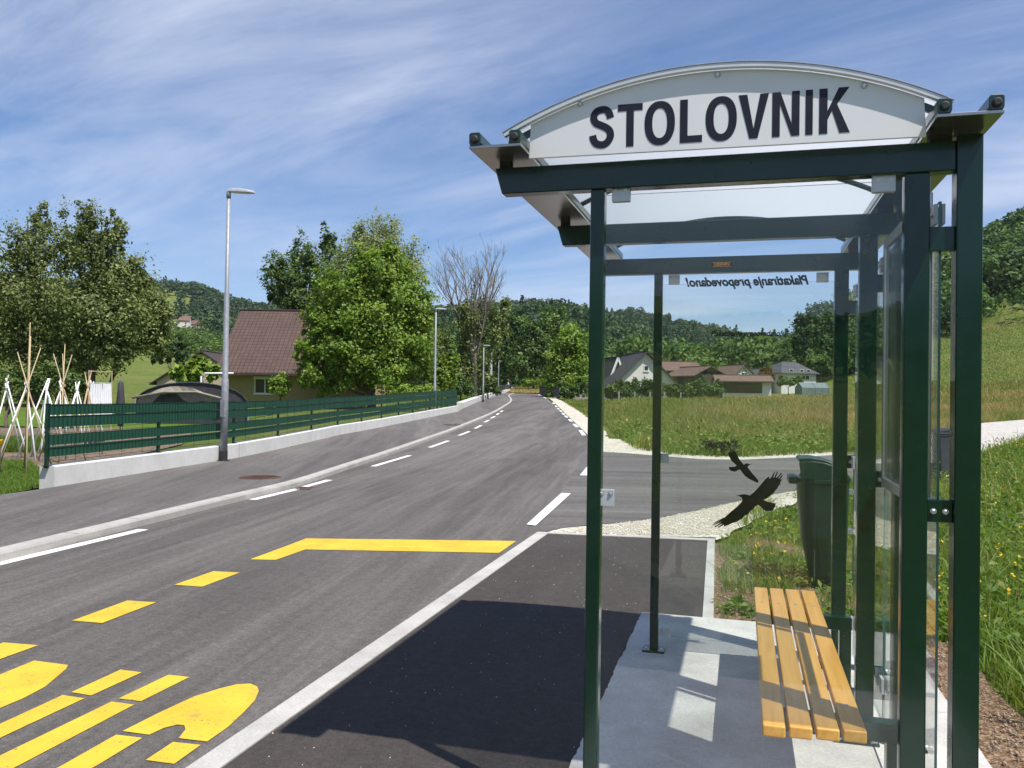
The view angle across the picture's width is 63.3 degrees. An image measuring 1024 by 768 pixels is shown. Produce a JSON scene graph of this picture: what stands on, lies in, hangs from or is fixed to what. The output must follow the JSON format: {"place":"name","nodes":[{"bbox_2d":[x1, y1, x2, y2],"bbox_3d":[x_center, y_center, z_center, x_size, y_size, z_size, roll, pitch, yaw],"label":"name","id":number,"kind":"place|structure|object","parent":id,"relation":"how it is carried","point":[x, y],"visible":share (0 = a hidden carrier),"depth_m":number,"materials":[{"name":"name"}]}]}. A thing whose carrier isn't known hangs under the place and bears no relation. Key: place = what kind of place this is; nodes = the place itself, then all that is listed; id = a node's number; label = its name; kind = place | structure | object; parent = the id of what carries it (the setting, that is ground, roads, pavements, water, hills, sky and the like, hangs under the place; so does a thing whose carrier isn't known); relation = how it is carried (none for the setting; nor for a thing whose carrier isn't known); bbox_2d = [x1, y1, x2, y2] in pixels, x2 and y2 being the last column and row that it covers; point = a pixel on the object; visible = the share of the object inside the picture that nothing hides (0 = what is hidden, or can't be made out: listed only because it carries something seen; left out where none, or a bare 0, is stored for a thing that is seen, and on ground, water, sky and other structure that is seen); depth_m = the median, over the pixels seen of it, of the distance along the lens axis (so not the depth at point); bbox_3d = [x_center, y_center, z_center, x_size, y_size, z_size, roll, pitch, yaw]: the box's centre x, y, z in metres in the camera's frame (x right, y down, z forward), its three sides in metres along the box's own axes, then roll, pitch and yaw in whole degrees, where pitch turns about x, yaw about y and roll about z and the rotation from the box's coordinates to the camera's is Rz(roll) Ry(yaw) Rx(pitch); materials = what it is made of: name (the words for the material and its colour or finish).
{"place":"outdoors","nodes":[
{"label":"outdoors","id":0,"kind":"place"},
{"bbox_2d":[0,433,55,452],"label":"onion rows","id":1,"kind":"object","parent":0,"point":[12,445],"visible":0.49,"depth_m":20.00,"materials":[{"name":"green plant"}]},
{"bbox_2d":[0,407,265,427],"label":"garden lawn","id":2,"kind":"structure","parent":0,"point":[21,417],"depth_m":32.55,"materials":[{"name":"green plant"}]},
{"bbox_2d":[0,393,511,546],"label":"pavement","id":3,"kind":"structure","parent":0,"point":[33,514],"depth_m":12.84,"materials":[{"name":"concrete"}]},
{"bbox_2d":[217,188,254,460],"bbox_3d":[-5.669,-1.220,17.073,0.647,5.592,0.253,1,-1,-14],"label":"street lamp","id":4,"kind":"object","parent":3,"relation":"on","point":[224,419],"visible":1,"depth_m":16.98,"materials":[{"name":"grey metal"}]},
{"bbox_2d":[433,308,446,408],"bbox_3d":[-3.634,-1.122,41.411,0.647,5.352,0.253,1,-1,-14],"label":"street lamp","id":5,"kind":"object","parent":3,"relation":"on","point":[434,383],"visible":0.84,"depth_m":41.32,"materials":[{"name":"grey metal"}]},
{"bbox_2d":[0,393,586,767],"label":"road","id":6,"kind":"structure","parent":0,"point":[277,632],"depth_m":6.71,"materials":[{"name":"grey asphalt"}]},
{"bbox_2d":[0,660,258,767],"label":"yellow bus lettering","id":7,"kind":"object","parent":6,"relation":"on","point":[206,716],"visible":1,"depth_m":3.93,"materials":[{"name":"paint"}]},
{"bbox_2d":[0,411,501,564],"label":"edge dash","id":8,"kind":"object","parent":6,"relation":"on","point":[83,543],"visible":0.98,"depth_m":8.63,"materials":[{"name":"white paint"}]},
{"bbox_2d":[0,538,514,658],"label":"yellow box line","id":9,"kind":"object","parent":6,"relation":"on","point":[100,616],"visible":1,"depth_m":8.16,"materials":[{"name":"paint"}]},
{"bbox_2d":[527,394,586,524],"bbox_3d":[2.673,1.516,58.394,1.840,1.564,97.395,1,-1,2],"label":"edge dash","id":10,"kind":"object","parent":6,"relation":"on","point":[547,509],"visible":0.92,"depth_m":11.62,"materials":[{"name":"white paint"}]},
{"bbox_2d":[222,534,706,767],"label":"lay by","id":11,"kind":"object","parent":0,"point":[457,713],"visible":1,"depth_m":4.55,"materials":[{"name":"asphalt"}]},
{"bbox_2d":[0,282,1023,716],"bbox_3d":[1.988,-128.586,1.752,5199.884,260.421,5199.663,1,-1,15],"label":"ground","id":12,"kind":"structure","parent":0,"point":[138,376],"depth_m":115.76,"materials":[{"name":"green plant"}]},
{"bbox_2d":[0,361,45,427],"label":"hedge","id":13,"kind":"object","parent":12,"relation":"on","point":[17,378],"visible":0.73,"depth_m":28.99,"materials":[{"name":"green plant"}]},
{"bbox_2d":[0,194,108,406],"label":"poplar tree","id":14,"kind":"object","parent":12,"relation":"on","point":[15,293],"visible":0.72,"depth_m":46.43,"materials":[{"name":"green plant"}]},
{"bbox_2d":[30,352,81,428],"bbox_3d":[-15.883,0.379,28.933,1.803,2.960,0.993,1,-1,-7],"label":"hedge","id":15,"kind":"object","parent":12,"relation":"on","point":[69,381],"visible":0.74,"depth_m":28.86,"materials":[{"name":"green plant"}]},
{"bbox_2d":[72,371,87,427],"bbox_3d":[-15.436,0.698,29.504,1.107,2.335,0.526,1,-1,7],"label":"hedge","id":16,"kind":"object","parent":12,"relation":"on","point":[83,386],"visible":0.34,"depth_m":29.45,"materials":[{"name":"green plant"}]},
{"bbox_2d":[0,427,190,466],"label":"garden bed","id":17,"kind":"object","parent":12,"relation":"on","point":[13,455],"visible":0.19,"depth_m":20.27,"materials":[{"name":"soil"}]},
{"bbox_2d":[0,375,29,459],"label":"bean pole tepee","id":18,"kind":"object","parent":17,"relation":"on","point":[7,385],"visible":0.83,"depth_m":17.59,"materials":[{"name":"white wood"}]},
{"bbox_2d":[1,322,51,472],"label":"bean pole tepee","id":19,"kind":"object","parent":17,"relation":"on","point":[27,384],"visible":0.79,"depth_m":14.87,"materials":[{"name":"wood"}]},
{"bbox_2d":[1,382,56,459],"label":"bean pole tepee","id":20,"kind":"object","parent":17,"relation":"on","point":[32,437],"visible":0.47,"depth_m":17.79,"materials":[{"name":"white wood"}]},
{"bbox_2d":[16,378,69,459],"bbox_3d":[-10.216,0.774,18.237,1.078,1.806,1.037,1,-1,15],"label":"bean pole tepee","id":21,"kind":"object","parent":17,"relation":"on","point":[46,386],"visible":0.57,"depth_m":18.17,"materials":[{"name":"white wood"}]},
{"bbox_2d":[38,346,85,462],"bbox_3d":[-9.449,0.410,17.494,0.681,2.537,0.681,1,-1,25],"label":"bean pole tepee","id":22,"kind":"object","parent":17,"relation":"on","point":[63,391],"visible":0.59,"depth_m":17.48,"materials":[{"name":"wood"}]},
{"bbox_2d":[115,378,124,428],"bbox_3d":[-11.789,0.748,24.993,0.262,1.850,0.247,1,-1,15],"label":"parasol","id":23,"kind":"object","parent":17,"relation":"on","point":[120,394],"visible":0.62,"depth_m":24.92,"materials":[{"name":"fabric"}]},
{"bbox_2d":[32,198,160,403],"bbox_3d":[-22.816,-4.455,45.875,6.371,12.164,5.764,1,-1,-28],"label":"poplar tree","id":24,"kind":"object","parent":12,"relation":"on","point":[98,320],"visible":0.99,"depth_m":45.50,"materials":[{"name":"green plant"}]},
{"bbox_2d":[87,370,112,443],"bbox_3d":[-11.309,0.678,22.791,0.031,2.113,1.232,1,-1,2],"label":"clothesline","id":25,"kind":"object","parent":12,"relation":"on","point":[89,371],"visible":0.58,"depth_m":22.95,"materials":[{"name":"white metal"}]},
{"bbox_2d":[89,383,102,414],"bbox_3d":[-11.313,0.545,22.565,0.129,1.148,0.602,1,-1,2],"label":"laundry","id":26,"kind":"object","parent":25,"relation":"hanging from","point":[96,395],"visible":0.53,"depth_m":22.59,"materials":[{"name":"fabric"}]},
{"bbox_2d":[102,383,111,413],"bbox_3d":[-11.295,0.495,23.130,0.129,1.048,0.434,1,-1,3],"label":"laundry","id":27,"kind":"object","parent":25,"relation":"hanging from","point":[106,393],"visible":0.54,"depth_m":23.14,"materials":[{"name":"fabric"}]},
{"bbox_2d":[109,262,180,382],"bbox_3d":[-21.658,-2.763,47.876,4.869,8.787,4.364,1,-1,-32],"label":"drooping tree","id":28,"kind":"object","parent":12,"relation":"on","point":[160,333],"visible":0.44,"depth_m":47.65,"materials":[{"name":"green plant"}]},
{"bbox_2d":[150,327,191,369],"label":"round tree","id":29,"kind":"object","parent":12,"relation":"on","point":[180,350],"visible":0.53,"depth_m":117.47,"materials":[{"name":"green plant"}]},
{"bbox_2d":[149,349,221,385],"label":"garden outbuilding","id":30,"kind":"structure","parent":12,"relation":"on","point":[213,356],"depth_m":68.50,"materials":[{"name":"paint"}]},
{"bbox_2d":[132,382,248,423],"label":"shade net shed","id":31,"kind":"structure","parent":12,"relation":"on","point":[197,392],"depth_m":33.04,"materials":[{"name":"fabric"}]},
{"bbox_2d":[168,354,221,382],"bbox_3d":[-16.075,0.122,41.837,2.649,3.276,1.726,1,-1,15],"label":"shrub","id":32,"kind":"object","parent":12,"relation":"on","point":[194,370],"visible":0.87,"depth_m":41.69,"materials":[{"name":"green plant"}]},
{"bbox_2d":[39,406,457,488],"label":"wall","id":33,"kind":"structure","parent":12,"relation":"on","point":[60,474],"depth_m":15.90,"materials":[{"name":"concrete"}]},
{"bbox_2d":[42,389,456,467],"bbox_3d":[-5.091,0.765,29.558,0.560,1.409,35.122,1,-1,6],"label":"privacy fence","id":34,"kind":"object","parent":33,"relation":"on","point":[159,415],"visible":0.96,"depth_m":16.07,"materials":[{"name":"green metal"}]},
{"bbox_2d":[0,393,513,561],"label":"kerb","id":35,"kind":"structure","parent":12,"relation":"on","point":[21,549],"depth_m":10.11,"materials":[{"name":"concrete"}]},
{"bbox_2d":[268,371,295,400],"bbox_3d":[-14.198,0.449,50.885,1.519,2.549,1.768,0,-1,35],"label":"shrub","id":36,"kind":"object","parent":12,"relation":"on","point":[280,386],"visible":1,"depth_m":50.54,"materials":[{"name":"green plant"}]},
{"bbox_2d":[217,309,393,405],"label":"tiled house","id":37,"kind":"structure","parent":12,"relation":"on","point":[261,350],"depth_m":56.26,"materials":[{"name":"brown tile"}]},
{"bbox_2d":[253,379,276,394],"bbox_3d":[-16.498,0.159,55.459,1.540,1.115,0.120,1,-1,0],"label":"window","id":38,"kind":"structure","parent":37,"relation":"in","point":[261,387],"depth_m":55.48,"materials":[{"name":"white glass"}]},
{"bbox_2d":[257,220,362,309],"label":"alder tree","id":39,"kind":"object","parent":12,"relation":"on","point":[291,282],"visible":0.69,"depth_m":71.43,"materials":[{"name":"green plant"}]},
{"bbox_2d":[291,239,443,407],"bbox_3d":[-8.882,-3.524,50.453,9.117,10.663,5.832,1,-1,15],"label":"walnut tree","id":40,"kind":"object","parent":12,"relation":"on","point":[362,347],"visible":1,"depth_m":49.81,"materials":[{"name":"green plant"}]},
{"bbox_2d":[322,204,437,310],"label":"willow tree","id":41,"kind":"object","parent":12,"relation":"on","point":[376,237],"visible":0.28,"depth_m":65.54,"materials":[{"name":"green plant"}]},
{"bbox_2d":[392,383,431,411],"bbox_3d":[-5.856,0.903,47.910,2.149,1.932,1.489,1,-1,15],"label":"shrub","id":42,"kind":"object","parent":12,"relation":"on","point":[403,388],"visible":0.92,"depth_m":47.85,"materials":[{"name":"green plant"}]},
{"bbox_2d":[2,272,831,347],"bbox_3d":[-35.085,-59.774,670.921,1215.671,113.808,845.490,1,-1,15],"label":"forest","id":43,"kind":"object","parent":12,"relation":"on","point":[208,312],"visible":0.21,"depth_m":595.58,"materials":[{"name":"green plant"}]},
{"bbox_2d":[426,344,460,407],"bbox_3d":[-4.598,-0.392,55.003,2.559,4.471,1.874,1,-1,15],"label":"shrub","id":44,"kind":"object","parent":12,"relation":"on","point":[446,371],"visible":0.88,"depth_m":54.70,"materials":[{"name":"green plant"}]},
{"bbox_2d":[186,532,714,767],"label":"edging strip","id":45,"kind":"object","parent":12,"relation":"on","point":[223,754],"visible":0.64,"depth_m":4.80,"materials":[{"name":"concrete"}]},
{"bbox_2d":[446,373,476,399],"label":"shrub","id":46,"kind":"object","parent":12,"relation":"on","point":[461,386],"visible":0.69,"depth_m":65.69,"materials":[{"name":"green plant"}]},
{"bbox_2d":[428,231,513,397],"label":"bare tree","id":47,"kind":"object","parent":12,"relation":"on","point":[474,347],"visible":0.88,"depth_m":69.98,"materials":[{"name":"brown plant"}]},
{"bbox_2d":[457,390,509,410],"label":"verge wall","id":48,"kind":"structure","parent":12,"relation":"on","point":[462,404],"depth_m":60.51,"materials":[{"name":"concrete"}]},
{"bbox_2d":[477,373,503,398],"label":"shrub","id":49,"kind":"object","parent":12,"relation":"on","point":[495,390],"visible":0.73,"depth_m":75.63,"materials":[{"name":"green plant"}]},
{"bbox_2d":[488,305,531,388],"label":"woodland tree","id":50,"kind":"object","parent":12,"relation":"on","point":[513,321],"visible":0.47,"depth_m":159.66,"materials":[{"name":"green plant"}]},
{"bbox_2d":[0,206,1023,387],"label":"forest","id":51,"kind":"object","parent":12,"relation":"on","point":[1003,254],"visible":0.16,"depth_m":208.79,"materials":[{"name":"green plant"}]},
{"bbox_2d":[536,303,583,371],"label":"woodland tree","id":52,"kind":"object","parent":12,"relation":"on","point":[556,322],"visible":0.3,"depth_m":163.51,"materials":[{"name":"green plant"}]},
{"bbox_2d":[541,321,588,398],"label":"roadside tree","id":53,"kind":"object","parent":12,"relation":"on","point":[566,365],"visible":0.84,"depth_m":91.21,"materials":[{"name":"green plant"}]},
{"bbox_2d":[544,377,587,400],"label":"shrub","id":54,"kind":"object","parent":12,"relation":"on","point":[577,389],"visible":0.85,"depth_m":87.77,"materials":[{"name":"green plant"}]},
{"bbox_2d":[604,356,620,378],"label":"white house wing","id":55,"kind":"structure","parent":12,"relation":"on","point":[612,364],"depth_m":103.43,"materials":[{"name":"white paint"}]},
{"bbox_2d":[604,381,622,399],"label":"hedge bush","id":56,"kind":"object","parent":12,"relation":"on","point":[613,388],"visible":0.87,"depth_m":81.76,"materials":[{"name":"green plant"}]},
{"bbox_2d":[617,379,633,398],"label":"hedge bush","id":57,"kind":"object","parent":12,"relation":"on","point":[626,391],"visible":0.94,"depth_m":81.64,"materials":[{"name":"green plant"}]},
{"bbox_2d":[629,376,643,396],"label":"hedge bush","id":58,"kind":"object","parent":12,"relation":"on","point":[635,382],"visible":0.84,"depth_m":81.80,"materials":[{"name":"green plant"}]},
{"bbox_2d":[604,350,679,397],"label":"white house","id":59,"kind":"structure","parent":12,"relation":"on","point":[639,365],"depth_m":96.10,"materials":[{"name":"paint"}]},
{"bbox_2d":[636,376,652,396],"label":"hedge bush","id":60,"kind":"object","parent":12,"relation":"on","point":[646,387],"visible":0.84,"depth_m":81.56,"materials":[{"name":"green plant"}]},
{"bbox_2d":[546,490,796,539],"bbox_3d":[3.432,1.742,11.477,1.689,0.001,7.472,0,-1,44],"label":"gravel wedge","id":61,"kind":"object","parent":12,"relation":"on","point":[790,499],"visible":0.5,"depth_m":9.90,"materials":[{"name":"beige gravel"}]},
{"bbox_2d":[729,497,791,529],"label":"grass","id":62,"kind":"structure","parent":61,"relation":"on","point":[753,512],"depth_m":10.44,"materials":[{"name":"green plant"}]},
{"bbox_2d":[662,361,700,372],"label":"russet barn","id":63,"kind":"structure","parent":12,"relation":"on","point":[669,366],"depth_m":125.83,"materials":[{"name":"tile"}]},
{"bbox_2d":[677,379,701,397],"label":"hedge bush","id":64,"kind":"object","parent":12,"relation":"on","point":[683,388],"visible":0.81,"depth_m":81.41,"materials":[{"name":"green plant"}]},
{"bbox_2d":[550,398,831,459],"bbox_3d":[6.691,1.700,54.759,7.130,1.245,69.137,1,-1,1],"label":"gravel shoulder","id":65,"kind":"object","parent":12,"relation":"on","point":[578,418],"visible":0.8,"depth_m":23.86},
{"bbox_2d":[669,365,723,396],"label":"house","id":66,"kind":"structure","parent":12,"relation":"on","point":[681,375],"depth_m":116.98,"materials":[{"name":"tile"}]},
{"bbox_2d":[687,375,712,398],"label":"hedge bush","id":67,"kind":"object","parent":12,"relation":"on","point":[704,389],"visible":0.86,"depth_m":81.30,"materials":[{"name":"green plant"}]},
{"bbox_2d":[705,379,726,397],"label":"hedge bush","id":68,"kind":"object","parent":12,"relation":"on","point":[717,388],"visible":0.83,"depth_m":81.61,"materials":[{"name":"green plant"}]},
{"bbox_2d":[699,436,753,454],"bbox_3d":[5.678,1.679,22.021,1.430,0.580,1.030,1,-1,15],"label":"brushwood heap","id":69,"kind":"object","parent":12,"relation":"on","point":[711,444],"visible":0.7,"depth_m":21.90,"materials":[{"name":"brown wood"}]},
{"bbox_2d":[718,364,754,374],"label":"house","id":70,"kind":"structure","parent":12,"relation":"on","point":[736,369],"depth_m":143.05,"materials":[{"name":"brown tile"}]},
{"bbox_2d":[711,374,774,396],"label":"shed","id":71,"kind":"structure","parent":12,"relation":"on","point":[748,385],"depth_m":104.03,"materials":[{"name":"white paint"}]},
{"bbox_2d":[763,337,793,367],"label":"tree","id":72,"kind":"object","parent":12,"relation":"on","point":[783,355],"visible":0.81,"depth_m":167.68,"materials":[{"name":"green plant"}]},
{"bbox_2d":[569,612,991,767],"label":"shelter slab","id":73,"kind":"structure","parent":12,"relation":"on","point":[683,701],"depth_m":4.04,"materials":[{"name":"concrete"}]},
{"bbox_2d":[469,60,1004,767],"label":"bus shelter","id":74,"kind":"object","parent":73,"relation":"on","point":[861,164],"visible":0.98,"depth_m":2.87,"materials":[{"name":"green metal"}]},
{"bbox_2d":[754,587,896,767],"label":"bench","id":75,"kind":"object","parent":73,"relation":"on","point":[820,719],"visible":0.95,"depth_m":3.27,"materials":[{"name":"yellow wood"}]},
{"bbox_2d":[714,537,852,621],"bbox_3d":[2.397,1.690,7.427,1.218,0.001,3.846,1,-1,15],"label":"soil patch","id":76,"kind":"object","parent":12,"relation":"on","point":[748,596],"visible":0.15,"depth_m":6.84,"materials":[{"name":"green plant"}]},
{"bbox_2d":[717,544,830,619],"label":"patch stones","id":77,"kind":"object","parent":76,"relation":"on","point":[741,562],"visible":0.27,"depth_m":6.80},
{"bbox_2d":[706,531,852,617],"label":"grass","id":78,"kind":"structure","parent":76,"relation":"on","point":[724,572],"depth_m":7.23,"materials":[{"name":"green plant"}]},
{"bbox_2d":[776,375,803,394],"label":"tree","id":79,"kind":"object","parent":12,"relation":"on","point":[785,380],"visible":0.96,"depth_m":125.58,"materials":[{"name":"green plant"}]},
{"bbox_2d":[565,377,1023,457],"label":"meadow grass","id":80,"kind":"structure","parent":12,"relation":"on","point":[817,410],"depth_m":42.81,"materials":[{"name":"green plant"}]},
{"bbox_2d":[771,361,819,393],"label":"hip roofed house","id":81,"kind":"structure","parent":12,"relation":"on","point":[791,369],"depth_m":150.44,"materials":[{"name":"white paint"}]},
{"bbox_2d":[787,304,826,370],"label":"woodland tree","id":82,"kind":"object","parent":12,"relation":"on","point":[801,347],"visible":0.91,"depth_m":175.26,"materials":[{"name":"green plant"}]},
{"bbox_2d":[795,382,829,394],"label":"polytunnel","id":83,"kind":"structure","parent":12,"relation":"on","point":[803,388],"depth_m":118.08,"materials":[{"name":"plastic"}]},
{"bbox_2d":[801,353,832,379],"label":"tree","id":84,"kind":"object","parent":12,"relation":"on","point":[820,361],"visible":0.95,"depth_m":159.76,"materials":[{"name":"green plant"}]},
{"bbox_2d":[787,455,853,587],"bbox_3d":[2.599,1.192,6.934,0.569,1.166,0.416,1,-1,15],"label":"litter bin","id":85,"kind":"object","parent":12,"relation":"on","point":[812,480],"visible":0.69,"depth_m":6.79,"materials":[{"name":"green plastic"}]},
{"bbox_2d":[804,300,853,382],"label":"woodland tree","id":86,"kind":"object","parent":12,"relation":"on","point":[822,339],"visible":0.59,"depth_m":176.55,"materials":[{"name":"green plant"}]},
{"bbox_2d":[825,289,855,377],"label":"woodland tree","id":87,"kind":"object","parent":12,"relation":"on","point":[851,342],"visible":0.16,"depth_m":181.20,"materials":[{"name":"green plant"}]},
{"bbox_2d":[849,308,888,373],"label":"woodland tree","id":88,"kind":"object","parent":12,"relation":"on","point":[879,348],"visible":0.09,"depth_m":182.83,"materials":[{"name":"green plant"}]},
{"bbox_2d":[747,436,1023,616],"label":"yellow flowers","id":89,"kind":"object","parent":12,"relation":"on","point":[1001,554],"visible":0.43,"depth_m":7.47,"materials":[{"name":"yellow plant"}]},
{"bbox_2d":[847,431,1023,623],"bbox_3d":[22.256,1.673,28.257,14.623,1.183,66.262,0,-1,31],"label":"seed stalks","id":90,"kind":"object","parent":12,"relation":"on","point":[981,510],"visible":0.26,"depth_m":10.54,"materials":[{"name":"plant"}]},
{"bbox_2d":[848,312,1023,394],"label":"slope grass","id":91,"kind":"structure","parent":12,"relation":"on","point":[890,384],"depth_m":145.67,"materials":[{"name":"green plant"}]},
{"bbox_2d":[931,428,949,480],"bbox_3d":[8.293,1.352,15.675,0.839,1.033,0.586,1,-1,1],"label":"wheelie bin","id":92,"kind":"object","parent":12,"relation":"on","point":[944,446],"visible":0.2,"depth_m":15.43,"materials":[{"name":"grey plastic"}]},
{"bbox_2d":[876,508,1023,722],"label":"long grass","id":93,"kind":"structure","parent":12,"relation":"on","point":[992,637],"depth_m":5.66,"materials":[{"name":"green plant"}]},
{"bbox_2d":[926,640,1023,767],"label":"soil strip","id":94,"kind":"object","parent":12,"relation":"on","point":[1003,754],"visible":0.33,"depth_m":4.05,"materials":[{"name":"brown soil"}]},
{"bbox_2d":[926,639,1023,767],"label":"soil stones","id":95,"kind":"object","parent":94,"relation":"on","point":[1014,733],"visible":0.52,"depth_m":4.03,"materials":[{"name":"brown gravel"}]},
{"bbox_2d":[0,0,1023,334],"label":"sky","id":96,"kind":"structure","parent":0,"point":[331,111],"materials":[{"name":"blue"}]},
{"bbox_2d":[537,450,891,531],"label":"side road","id":97,"kind":"structure","parent":0,"point":[690,484],"depth_m":14.52,"materials":[{"name":"grey asphalt"}]},
{"bbox_2d":[712,432,1023,716],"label":"verge grass","id":98,"kind":"structure","parent":0,"point":[1005,685],"depth_m":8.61,"materials":[{"name":"green plant"}]},
{"bbox_2d":[981,420,1023,451],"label":"gravel track","id":99,"kind":"structure","parent":0,"point":[995,430],"depth_m":36.58,"materials":[{"name":"white gravel"}]},
{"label":"yellow field","id":100,"kind":"structure","parent":0,"visible":0},
{"bbox_2d":[503,311,554,388],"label":"woodland tree","id":101,"kind":"object","parent":100,"relation":"on","point":[530,361],"visible":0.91,"depth_m":149.16,"materials":[{"name":"green plant"}]},
{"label":"lawn","id":102,"kind":"structure","parent":0,"visible":0},
{"bbox_2d":[0,458,39,494],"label":"lawn grass","id":103,"kind":"structure","parent":102,"relation":"on","point":[17,476],"depth_m":13.90,"materials":[{"name":"green plant"}]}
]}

